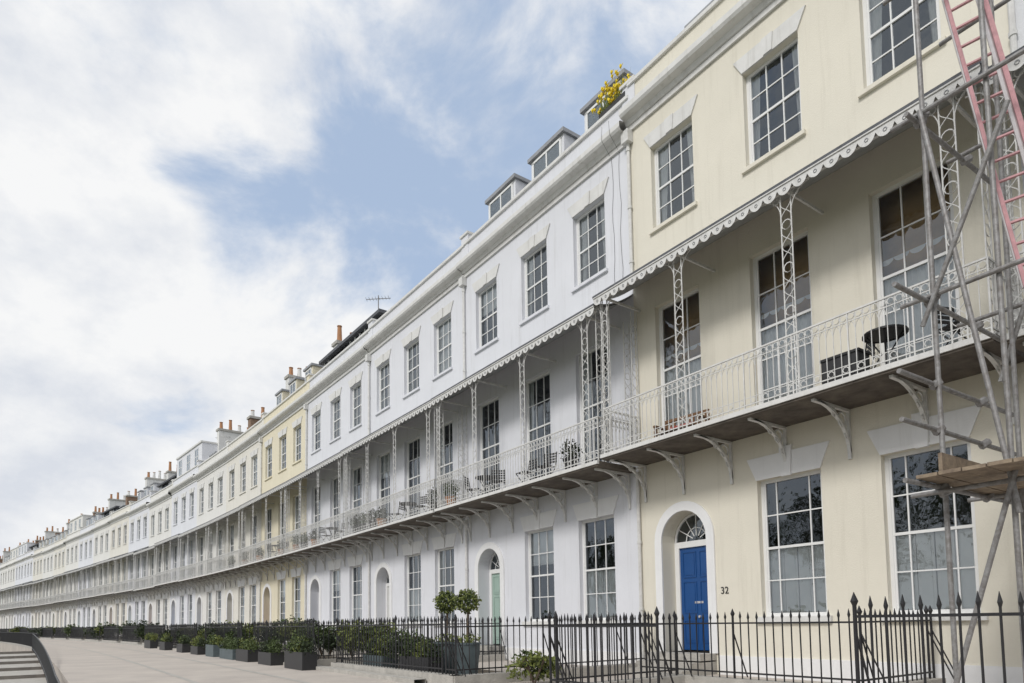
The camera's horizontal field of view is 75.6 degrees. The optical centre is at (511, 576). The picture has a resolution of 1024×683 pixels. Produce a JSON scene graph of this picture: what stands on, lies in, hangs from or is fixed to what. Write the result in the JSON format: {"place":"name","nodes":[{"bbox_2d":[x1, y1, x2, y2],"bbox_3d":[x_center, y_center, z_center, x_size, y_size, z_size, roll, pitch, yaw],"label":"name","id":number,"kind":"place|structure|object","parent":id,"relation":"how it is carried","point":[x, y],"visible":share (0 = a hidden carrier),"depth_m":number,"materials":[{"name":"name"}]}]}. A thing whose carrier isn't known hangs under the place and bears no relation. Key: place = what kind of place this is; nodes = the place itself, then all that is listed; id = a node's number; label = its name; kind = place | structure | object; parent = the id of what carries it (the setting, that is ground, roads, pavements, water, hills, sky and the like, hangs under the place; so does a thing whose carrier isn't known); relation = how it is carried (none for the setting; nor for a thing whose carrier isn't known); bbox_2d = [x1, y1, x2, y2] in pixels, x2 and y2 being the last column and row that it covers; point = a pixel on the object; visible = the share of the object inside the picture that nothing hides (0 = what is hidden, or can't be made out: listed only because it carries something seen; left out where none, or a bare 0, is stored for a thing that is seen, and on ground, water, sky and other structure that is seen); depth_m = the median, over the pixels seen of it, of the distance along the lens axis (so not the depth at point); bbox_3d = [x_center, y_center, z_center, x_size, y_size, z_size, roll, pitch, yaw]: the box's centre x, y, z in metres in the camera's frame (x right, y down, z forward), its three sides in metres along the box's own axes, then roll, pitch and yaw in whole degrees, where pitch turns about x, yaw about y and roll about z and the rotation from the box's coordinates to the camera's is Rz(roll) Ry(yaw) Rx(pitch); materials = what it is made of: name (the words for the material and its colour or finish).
{"place":"outdoors","nodes":[
{"label":"outdoors","id":0,"kind":"place"},
{"bbox_2d":[0,0,711,558],"label":"sky","id":1,"kind":"structure","parent":0,"point":[196,196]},
{"bbox_2d":[0,639,837,682],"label":"terrace pavement","id":2,"kind":"structure","parent":0,"point":[71,664],"depth_m":18.66,"materials":[{"name":"beige stone"}]},
{"bbox_2d":[5,565,15,629],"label":"walls","id":3,"kind":"structure","parent":2,"relation":"on","point":[9,617],"depth_m":127.60,"materials":[{"name":"paint"}]},
{"bbox_2d":[13,561,23,627],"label":"walls","id":4,"kind":"structure","parent":2,"relation":"on","point":[18,573],"depth_m":122.03,"materials":[{"name":"paint"}]},
{"bbox_2d":[22,558,32,627],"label":"walls","id":5,"kind":"structure","parent":2,"relation":"on","point":[25,616],"depth_m":116.25,"materials":[{"name":"paint"}]},
{"bbox_2d":[31,555,42,627],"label":"walls","id":6,"kind":"structure","parent":2,"relation":"on","point":[38,570],"depth_m":110.72,"materials":[{"name":"paint"}]},
{"bbox_2d":[41,551,53,627],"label":"walls","id":7,"kind":"structure","parent":2,"relation":"on","point":[49,573],"depth_m":104.72,"materials":[{"name":"paint"}]},
{"bbox_2d":[52,546,65,627],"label":"walls","id":8,"kind":"structure","parent":2,"relation":"on","point":[57,570],"depth_m":99.04,"materials":[{"name":"paint"}]},
{"bbox_2d":[63,539,78,627],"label":"walls","id":9,"kind":"structure","parent":2,"relation":"on","point":[71,566],"depth_m":93.39,"materials":[{"name":"paint"}]},
{"bbox_2d":[77,533,93,627],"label":"walls","id":10,"kind":"structure","parent":2,"relation":"on","point":[87,561],"depth_m":87.65,"materials":[{"name":"paint"}]},
{"bbox_2d":[66,569,91,607],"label":"balcony","id":11,"kind":"structure","parent":10,"relation":"attached to","point":[76,597],"depth_m":86.86,"materials":[{"name":"metal"}]},
{"bbox_2d":[91,526,110,626],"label":"walls","id":12,"kind":"structure","parent":2,"relation":"on","point":[103,556],"depth_m":81.98,"materials":[{"name":"paint"}]},
{"bbox_2d":[80,564,108,605],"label":"balcony","id":13,"kind":"structure","parent":12,"relation":"attached to","point":[90,590],"depth_m":80.55,"materials":[{"name":"metal"}]},
{"bbox_2d":[108,517,128,635],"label":"walls","id":14,"kind":"structure","parent":2,"relation":"on","point":[112,607],"depth_m":76.10,"materials":[{"name":"paint"}]},
{"bbox_2d":[96,559,126,603],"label":"balcony","id":15,"kind":"structure","parent":14,"relation":"attached to","point":[107,594],"depth_m":75.17,"materials":[{"name":"metal"}]},
{"bbox_2d":[112,525,126,625],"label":"windows and door","id":16,"kind":"structure","parent":14,"relation":"attached to","point":[119,573],"depth_m":76.16,"materials":[{"name":"paint"}]},
{"bbox_2d":[107,501,135,603],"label":"cornice and trim","id":17,"kind":"structure","parent":14,"relation":"attached to","point":[119,515],"depth_m":75.68,"materials":[{"name":"paint"}]},
{"bbox_2d":[127,508,149,625],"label":"walls","id":18,"kind":"structure","parent":2,"relation":"on","point":[134,546],"depth_m":70.28,"materials":[{"name":"paint"}]},
{"bbox_2d":[114,549,147,601],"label":"balcony","id":19,"kind":"structure","parent":18,"relation":"attached to","point":[127,591],"depth_m":69.49,"materials":[{"name":"metal"}]},
{"bbox_2d":[119,517,146,636],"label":"windows and door","id":20,"kind":"structure","parent":18,"relation":"attached to","point":[137,606],"depth_m":70.31,"materials":[{"name":"paint"}]},
{"bbox_2d":[126,490,157,601],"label":"cornice and trim","id":21,"kind":"structure","parent":18,"relation":"attached to","point":[138,506],"depth_m":69.72,"materials":[{"name":"paint"}]},
{"bbox_2d":[115,624,192,643],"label":"iron area railing","id":22,"kind":"object","parent":2,"relation":"on","point":[129,637],"visible":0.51,"depth_m":47.83,"materials":[{"name":"metal"}]},
{"bbox_2d":[147,498,171,629],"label":"walls","id":23,"kind":"structure","parent":2,"relation":"on","point":[152,605],"depth_m":64.37,"materials":[{"name":"paint"}]},
{"bbox_2d":[133,546,169,598],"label":"balcony","id":24,"kind":"structure","parent":23,"relation":"attached to","point":[146,580],"depth_m":62.92,"materials":[{"name":"metal"}]},
{"bbox_2d":[146,479,173,599],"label":"cornice and trim","id":25,"kind":"structure","parent":23,"relation":"attached to","point":[160,496],"depth_m":63.92,"materials":[{"name":"paint"}]},
{"bbox_2d":[151,509,168,626],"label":"windows and door","id":26,"kind":"structure","parent":23,"relation":"attached to","point":[159,570],"depth_m":64.34,"materials":[{"name":"paint"}]},
{"bbox_2d":[169,481,196,629],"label":"walls","id":27,"kind":"structure","parent":2,"relation":"on","point":[175,599],"depth_m":58.26,"materials":[{"name":"paint"}]},
{"bbox_2d":[154,536,194,596],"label":"balcony","id":28,"kind":"structure","parent":27,"relation":"attached to","point":[169,581],"depth_m":57.25,"materials":[{"name":"metal"}]},
{"bbox_2d":[174,493,193,624],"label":"windows and door","id":29,"kind":"structure","parent":27,"relation":"attached to","point":[191,562],"depth_m":58.32,"materials":[{"name":"paint"}]},
{"bbox_2d":[168,460,203,595],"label":"cornice and trim","id":30,"kind":"structure","parent":27,"relation":"attached to","point":[183,480],"depth_m":57.83,"materials":[{"name":"paint"}]},
{"bbox_2d":[176,440,217,476],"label":"dormer","id":31,"kind":"structure","parent":27,"relation":"on","point":[192,455],"depth_m":57.47,"materials":[{"name":"paint"}]},
{"bbox_2d":[195,463,226,630],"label":"walls","id":32,"kind":"structure","parent":2,"relation":"on","point":[201,607],"depth_m":52.06,"materials":[{"name":"paint"}]},
{"bbox_2d":[178,525,224,592],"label":"balcony","id":33,"kind":"structure","parent":32,"relation":"attached to","point":[202,577],"depth_m":50.67,"materials":[{"name":"metal"}]},
{"bbox_2d":[200,477,222,623],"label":"windows and door","id":34,"kind":"structure","parent":32,"relation":"attached to","point":[219,554],"depth_m":52.04,"materials":[{"name":"paint"}]},
{"bbox_2d":[193,440,231,591],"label":"cornice and trim","id":35,"kind":"structure","parent":32,"relation":"attached to","point":[212,463],"depth_m":51.62,"materials":[{"name":"paint"}]},
{"bbox_2d":[216,420,247,451],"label":"chimney stack","id":36,"kind":"object","parent":32,"relation":"on","point":[222,433],"visible":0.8,"depth_m":56.83,"materials":[{"name":"paint"}]},
{"bbox_2d":[205,633,223,656],"bbox_3d":[-11.913,2.724,26.436,0.533,0.917,1.696,2,-5,-36],"label":"planter trough","id":37,"kind":"object","parent":2,"relation":"on","point":[213,645],"visible":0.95,"depth_m":26.05,"materials":[{"name":"metal"}]},
{"bbox_2d":[163,623,268,647],"bbox_3d":[-15.898,3.307,37.018,5.480,1.509,8.080,2,-5,-37],"label":"iron area railing","id":38,"kind":"object","parent":2,"relation":"on","point":[190,632],"visible":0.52,"depth_m":35.11,"materials":[{"name":"metal"}]},
{"bbox_2d":[219,636,239,659],"bbox_3d":[-10.324,2.592,24.282,0.558,0.838,2.169,2,-5,-38],"label":"planter trough","id":39,"kind":"object","parent":2,"relation":"on","point":[228,651],"visible":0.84,"depth_m":23.98,"materials":[{"name":"metal"}]},
{"bbox_2d":[38,638,425,682],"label":"kerb","id":40,"kind":"structure","parent":2,"relation":"on","point":[394,678],"depth_m":15.36,"materials":[{"name":"stone"}]},
{"bbox_2d":[224,441,261,637],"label":"walls","id":41,"kind":"structure","parent":2,"relation":"on","point":[232,603],"depth_m":45.93,"materials":[{"name":"paint"}]},
{"bbox_2d":[206,508,259,588],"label":"balcony","id":42,"kind":"structure","parent":41,"relation":"attached to","point":[219,571],"depth_m":44.38,"materials":[{"name":"metal"}]},
{"bbox_2d":[230,456,256,625],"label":"windows and door","id":43,"kind":"structure","parent":41,"relation":"attached to","point":[253,605],"depth_m":45.78,"materials":[{"name":"paint"}]},
{"bbox_2d":[222,412,266,627],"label":"cornice and trim","id":44,"kind":"structure","parent":41,"relation":"attached to","point":[244,441],"depth_m":45.42,"materials":[{"name":"paint"}]},
{"bbox_2d":[236,635,259,661],"bbox_3d":[-9.016,2.422,22.538,0.568,0.901,1.784,2,-5,-32],"label":"planter trough","id":45,"kind":"object","parent":2,"relation":"on","point":[247,651],"visible":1,"depth_m":22.11,"materials":[{"name":"plastic"}]},
{"bbox_2d":[194,622,316,647],"bbox_3d":[-11.039,2.798,30.626,5.480,1.509,8.080,2,-5,-37],"label":"iron area railing","id":46,"kind":"object","parent":2,"relation":"on","point":[226,627],"visible":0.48,"depth_m":28.56,"materials":[{"name":"metal"}]},
{"bbox_2d":[258,636,284,665],"bbox_3d":[-7.441,2.256,20.380,0.525,0.890,1.673,2,-5,-36],"label":"planter trough","id":47,"kind":"object","parent":2,"relation":"on","point":[270,654],"visible":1,"depth_m":19.96,"materials":[{"name":"plastic"}]},
{"bbox_2d":[260,408,306,640],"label":"walls","id":48,"kind":"structure","parent":2,"relation":"on","point":[270,601],"depth_m":39.60,"materials":[{"name":"paint"}]},
{"bbox_2d":[240,486,305,581],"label":"balcony","id":49,"kind":"structure","parent":48,"relation":"attached to","point":[270,561],"depth_m":38.15,"materials":[{"name":"metal"}]},
{"bbox_2d":[259,426,300,641],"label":"windows and door","id":50,"kind":"structure","parent":48,"relation":"attached to","point":[297,585],"depth_m":39.44,"materials":[{"name":"paint"}]},
{"bbox_2d":[257,373,314,579],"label":"cornice and trim","id":51,"kind":"structure","parent":48,"relation":"attached to","point":[288,407],"depth_m":38.96,"materials":[{"name":"paint"}]},
{"bbox_2d":[275,362,323,405],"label":"roof","id":52,"kind":"structure","parent":48,"relation":"on","point":[294,383],"depth_m":39.94,"materials":[{"name":"paint"}]},
{"bbox_2d":[284,635,316,670],"bbox_3d":[-5.831,2.057,18.151,0.537,0.937,1.821,2,-5,-36],"label":"planter trough","id":53,"kind":"object","parent":2,"relation":"on","point":[299,654],"visible":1,"depth_m":17.71,"materials":[{"name":"plastic"}]},
{"bbox_2d":[238,618,386,654],"bbox_3d":[-6.252,2.286,24.177,5.480,1.509,8.080,2,-5,-36],"label":"iron area railing","id":54,"kind":"object","parent":2,"relation":"on","point":[259,634],"visible":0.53,"depth_m":22.83,"materials":[{"name":"metal"}]},
{"bbox_2d":[306,361,369,647],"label":"walls","id":55,"kind":"structure","parent":2,"relation":"on","point":[319,594],"depth_m":33.14,"materials":[{"name":"paint"}]},
{"bbox_2d":[281,444,367,487],"bbox_3d":[-9.373,-5.411,32.530,1.392,0.900,8.100,2,-5,-37],"label":"verandah canopy","id":56,"kind":"object","parent":55,"relation":"attached to","point":[325,463],"visible":0.95,"depth_m":31.72,"materials":[{"name":"metal"}]},
{"bbox_2d":[282,453,367,573],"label":"balcony","id":57,"kind":"structure","parent":55,"relation":"attached to","point":[325,544],"depth_m":31.48,"materials":[{"name":"metal"}]},
{"bbox_2d":[314,383,361,647],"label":"windows and door","id":58,"kind":"structure","parent":55,"relation":"attached to","point":[356,570],"depth_m":32.78,"materials":[{"name":"paint"}]},
{"bbox_2d":[301,318,376,626],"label":"cornice and trim","id":59,"kind":"structure","parent":55,"relation":"attached to","point":[344,362],"depth_m":32.52,"materials":[{"name":"paint"}]},
{"bbox_2d":[319,308,386,365],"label":"roof","id":60,"kind":"structure","parent":55,"relation":"on","point":[356,333],"depth_m":33.61,"materials":[{"name":"grey stone"}]},
{"bbox_2d":[336,619,400,650],"bbox_3d":[-3.738,1.585,17.645,1.783,0.962,1.270,2,-5,-34],"label":"garden shrub","id":61,"kind":"object","parent":2,"relation":"on","point":[339,633],"visible":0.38,"depth_m":17.52,"materials":[{"name":"green plant"}]},
{"bbox_2d":[308,613,506,682],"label":"iron area railing","id":62,"kind":"object","parent":2,"relation":"on","point":[354,663],"visible":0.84,"depth_m":15.85,"materials":[{"name":"metal"}]},
{"bbox_2d":[370,285,466,641],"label":"walls","id":63,"kind":"structure","parent":2,"relation":"on","point":[392,565],"depth_m":26.04,"materials":[{"name":"paint"}]},
{"bbox_2d":[365,353,370,624],"bbox_3d":[-6.426,-3.497,29.492,0.190,13.373,0.240,2,-5,-36],"label":"downpipe","id":64,"kind":"object","parent":63,"relation":"attached to","point":[368,357],"visible":0.86,"depth_m":29.72,"materials":[{"name":"white metal"}]},
{"bbox_2d":[340,391,463,455],"bbox_3d":[-4.572,-5.952,26.063,1.392,0.903,8.100,2,-5,-36],"label":"verandah canopy","id":65,"kind":"object","parent":63,"relation":"attached to","point":[406,416],"visible":0.96,"depth_m":25.17,"materials":[{"name":"metal"}]},
{"bbox_2d":[342,404,465,560],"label":"balcony","id":66,"kind":"structure","parent":63,"relation":"attached to","point":[426,520],"depth_m":25.00,"materials":[{"name":"metal"}]},
{"bbox_2d":[364,316,454,647],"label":"windows and door","id":67,"kind":"structure","parent":63,"relation":"attached to","point":[445,563],"depth_m":26.63,"materials":[{"name":"paint"}]},
{"bbox_2d":[363,230,473,625],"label":"cornice and trim","id":68,"kind":"structure","parent":63,"relation":"attached to","point":[435,285],"depth_m":25.94,"materials":[{"name":"paint"}]},
{"bbox_2d":[399,666,503,674],"bbox_3d":[-1.898,2.264,15.918,2.100,0.001,4.879,2,-5,-35],"label":"garden bed","id":69,"kind":"object","parent":2,"relation":"on","point":[484,671],"depth_m":15.41,"materials":[{"name":"soil"}]},
{"bbox_2d":[362,637,397,667],"bbox_3d":[-3.292,1.925,16.415,0.539,0.886,1.570,2,-5,-35],"label":"planter trough","id":70,"kind":"object","parent":69,"relation":"on","point":[378,653],"visible":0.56,"depth_m":16.19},
{"bbox_2d":[399,636,444,672],"bbox_3d":[-2.020,1.762,14.647,0.538,0.933,1.629,2,-5,-35],"label":"planter trough","id":71,"kind":"object","parent":69,"relation":"on","point":[419,655],"visible":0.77,"depth_m":14.33,"materials":[{"name":"plastic"}]},
{"bbox_2d":[432,590,457,673],"bbox_3d":[-1.470,1.268,14.947,0.648,1.943,0.627,-1,-4,0],"label":"topiary bay tree","id":72,"kind":"object","parent":69,"relation":"on","point":[443,607],"visible":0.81,"depth_m":14.82,"materials":[{"name":"green plant"}]},
{"bbox_2d":[453,588,481,674],"bbox_3d":[-0.956,1.207,14.219,0.606,1.950,0.597,-3,-4,27],"label":"topiary bay tree","id":73,"kind":"object","parent":69,"relation":"on","point":[465,595],"visible":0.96,"depth_m":14.08,"materials":[{"name":"green plant"}]},
{"bbox_2d":[505,649,561,682],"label":"garden shrub","id":74,"kind":"object","parent":2,"relation":"on","point":[530,662],"visible":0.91,"depth_m":12.57,"materials":[{"name":"green plant"}]},
{"bbox_2d":[465,147,639,665],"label":"walls","id":75,"kind":"structure","parent":2,"relation":"on","point":[506,545],"depth_m":19.11,"materials":[{"name":"paint"}]},
{"bbox_2d":[458,275,467,616],"bbox_3d":[-1.657,-4.025,22.993,0.190,13.400,0.240,2,-5,-36],"label":"downpipe","id":76,"kind":"object","parent":75,"relation":"attached to","point":[462,280],"visible":0.84,"depth_m":23.25,"materials":[{"name":"white metal"}]},
{"bbox_2d":[431,294,632,404],"bbox_3d":[0.159,-6.485,19.544,1.392,0.905,8.100,2,-5,-36],"label":"verandah canopy","id":77,"kind":"object","parent":75,"relation":"attached to","point":[572,320],"visible":0.94,"depth_m":18.34,"materials":[{"name":"metal"}]},
{"bbox_2d":[431,308,635,540],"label":"balcony","id":78,"kind":"structure","parent":75,"relation":"attached to","point":[591,472],"depth_m":18.34,"materials":[{"name":"metal"}]},
{"bbox_2d":[456,74,634,624],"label":"cornice and trim","id":79,"kind":"structure","parent":75,"relation":"attached to","point":[578,162],"depth_m":19.28,"materials":[{"name":"paint"}]},
{"bbox_2d":[591,63,630,118],"bbox_3d":[2.768,-12.859,17.689,0.765,0.869,1.394,2,-5,-34],"label":"daffodil window box","id":80,"kind":"object","parent":79,"relation":"on","point":[612,99],"visible":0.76,"depth_m":17.56,"materials":[{"name":"plastic"}]},
{"bbox_2d":[479,199,615,654],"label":"windows and door","id":81,"kind":"structure","parent":75,"relation":"attached to","point":[599,579],"depth_m":19.93,"materials":[{"name":"paint"}]},
{"bbox_2d":[485,68,632,218],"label":"roof","id":82,"kind":"structure","parent":75,"relation":"on","point":[562,139],"depth_m":20.72,"materials":[{"name":"stone"}]},
{"bbox_2d":[439,605,953,682],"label":"iron area railing","id":83,"kind":"object","parent":2,"relation":"on","point":[588,672],"visible":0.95,"depth_m":10.69,"materials":[{"name":"metal"}]},
{"bbox_2d":[630,0,1023,682],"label":"walls","id":84,"kind":"structure","parent":2,"relation":"on","point":[836,110],"depth_m":12.67,"materials":[{"name":"paint"}]},
{"bbox_2d":[621,128,643,659],"bbox_3d":[3.040,-4.678,16.451,0.190,13.668,0.240,2,-5,-35],"label":"downpipe","id":85,"kind":"object","parent":84,"relation":"attached to","point":[626,137],"visible":0.89,"depth_m":16.65,"materials":[{"name":"white metal"}]},
{"bbox_2d":[592,61,988,304],"bbox_3d":[4.816,-7.183,12.986,1.392,0.923,8.100,2,-5,-35],"label":"verandah canopy","id":86,"kind":"object","parent":84,"relation":"attached to","point":[864,139],"visible":0.87,"depth_m":11.79,"materials":[{"name":"metal"}]},
{"bbox_2d":[619,0,988,621],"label":"cornice and trim","id":87,"kind":"structure","parent":84,"relation":"attached to","point":[713,31],"depth_m":13.98,"materials":[{"name":"paint"}]},
{"bbox_2d":[629,0,980,674],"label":"windows and door","id":88,"kind":"structure","parent":84,"relation":"attached to","point":[793,546],"depth_m":13.13,"materials":[{"name":"paint"}]},
{"bbox_2d":[596,83,1023,502],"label":"balcony","id":89,"kind":"structure","parent":84,"relation":"attached to","point":[835,399],"depth_m":11.74,"materials":[{"name":"metal"}]},
{"bbox_2d":[653,409,709,437],"bbox_3d":[3.741,-3.298,14.603,0.460,0.640,1.170,2,-5,-41],"label":"garden bench","id":90,"kind":"object","parent":89,"relation":"on","point":[689,415],"visible":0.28,"depth_m":14.63,"materials":[{"name":"brown wood"}]},
{"bbox_2d":[820,347,870,383],"bbox_3d":[5.655,-3.489,11.193,0.400,0.500,0.680,2,-5,-35],"label":"storage box","id":91,"kind":"object","parent":89,"relation":"on","point":[860,357],"visible":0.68,"depth_m":11.03,"materials":[{"name":"plastic"}]},
{"bbox_2d":[862,324,908,367],"bbox_3d":[6.118,-3.633,10.795,0.680,0.731,0.680,2,-5,-35],"label":"bistro table","id":92,"kind":"object","parent":89,"relation":"on","point":[884,335],"visible":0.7,"depth_m":10.75,"materials":[{"name":"metal"}]},
{"bbox_2d":[937,307,983,345],"bbox_3d":[6.749,-3.784,9.996,0.426,0.910,0.512,0,-4,-13],"label":"folding chair","id":93,"kind":"object","parent":89,"relation":"on","point":[947,327],"visible":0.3,"depth_m":10.11,"materials":[{"name":"black paint"}]},
{"bbox_2d":[850,591,1023,682],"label":"iron area railing","id":94,"kind":"object","parent":2,"relation":"on","point":[903,615],"visible":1,"depth_m":5.81,"materials":[{"name":"metal"}]},
{"bbox_2d":[1014,0,1023,193],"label":"walls","id":95,"kind":"structure","parent":2,"relation":"on","point":[1019,10],"depth_m":10.05,"materials":[{"name":"paint"}]},
{"bbox_2d":[965,66,1023,352],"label":"balcony","id":96,"kind":"structure","parent":95,"relation":"attached to","point":[1019,343],"depth_m":9.08,"materials":[{"name":"metal"}]},
{"bbox_2d":[978,46,1023,84],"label":"verandah canopy","id":97,"kind":"object","parent":95,"relation":"attached to","point":[1015,64],"visible":0.42,"depth_m":8.97,"materials":[{"name":"metal"}]},
{"bbox_2d":[1007,0,1017,52],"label":"downpipe","id":98,"kind":"object","parent":95,"relation":"attached to","point":[1012,34],"visible":0.74,"depth_m":10.06,"materials":[{"name":"white metal"}]},
{"bbox_2d":[883,0,1023,682],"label":"scaffold tower","id":99,"kind":"structure","parent":0,"point":[1013,496],"depth_m":7.79,"materials":[{"name":"metal"}]},
{"bbox_2d":[916,452,1023,498],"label":"scaffold boards","id":100,"kind":"object","parent":99,"relation":"on","point":[954,471],"visible":0.82,"depth_m":7.48,"materials":[{"name":"brown wood"}]},
{"bbox_2d":[942,0,1023,288],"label":"ladder","id":101,"kind":"object","parent":99,"relation":"attached to","point":[996,53],"visible":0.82,"depth_m":7.78,"materials":[{"name":"metal"}]},
{"label":"ground","id":102,"kind":"structure","parent":0,"visible":0},
{"bbox_2d":[0,651,46,682],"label":"stone steps","id":103,"kind":"structure","parent":102,"relation":"on","point":[20,667],"depth_m":27.70,"materials":[{"name":"grey stone"}]},
{"bbox_2d":[0,632,59,682],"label":"handrail","id":104,"kind":"object","parent":103,"relation":"on","point":[32,640],"visible":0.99,"depth_m":33.18,"materials":[{"name":"grey metal"}]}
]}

